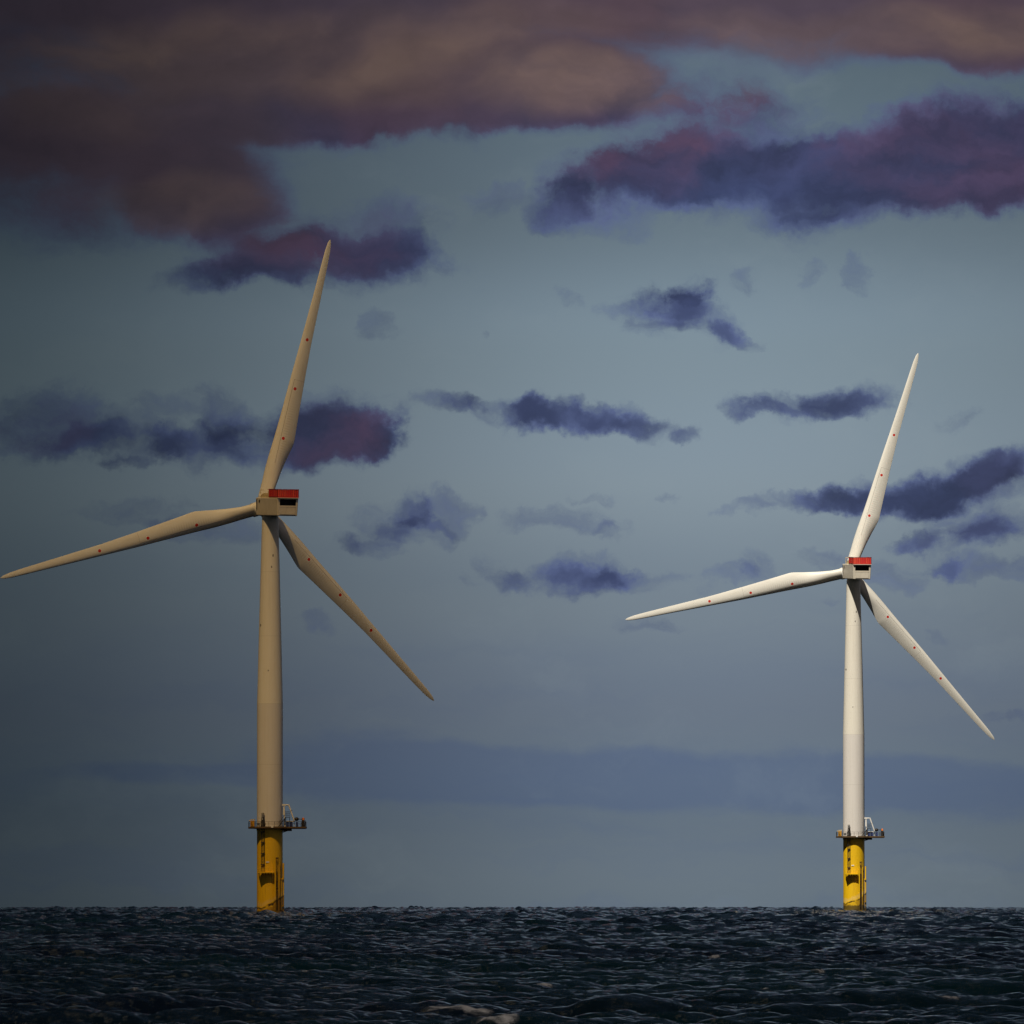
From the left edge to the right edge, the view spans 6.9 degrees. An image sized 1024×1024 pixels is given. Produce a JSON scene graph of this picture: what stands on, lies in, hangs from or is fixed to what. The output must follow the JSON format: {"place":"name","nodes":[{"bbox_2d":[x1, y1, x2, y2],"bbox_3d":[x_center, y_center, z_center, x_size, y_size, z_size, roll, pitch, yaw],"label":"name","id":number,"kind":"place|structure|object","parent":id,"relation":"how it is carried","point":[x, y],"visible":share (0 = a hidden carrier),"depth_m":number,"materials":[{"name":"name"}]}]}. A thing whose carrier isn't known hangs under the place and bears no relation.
{"place":"outdoors","nodes":[
{"label":"outdoors","id":0,"kind":"place"},
{"bbox_2d":[0,906,1023,1023],"bbox_3d":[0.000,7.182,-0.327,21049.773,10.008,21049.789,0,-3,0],"label":"sea","id":1,"kind":"structure","parent":0,"point":[504,965],"depth_m":419.90,"materials":[{"name":"liquid"}]},
{"bbox_2d":[1,240,433,911],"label":"wind turbine","id":2,"kind":"object","parent":1,"relation":"in","point":[271,504],"visible":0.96,"depth_m":2458.56,"materials":[{"name":"paint"}]},
{"bbox_2d":[625,354,993,910],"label":"wind turbine","id":3,"kind":"object","parent":1,"relation":"in","point":[855,570],"visible":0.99,"depth_m":2974.98,"materials":[{"name":"paint"}]},
{"bbox_2d":[0,0,1023,907],"label":"sky","id":4,"kind":"structure","parent":0,"point":[627,308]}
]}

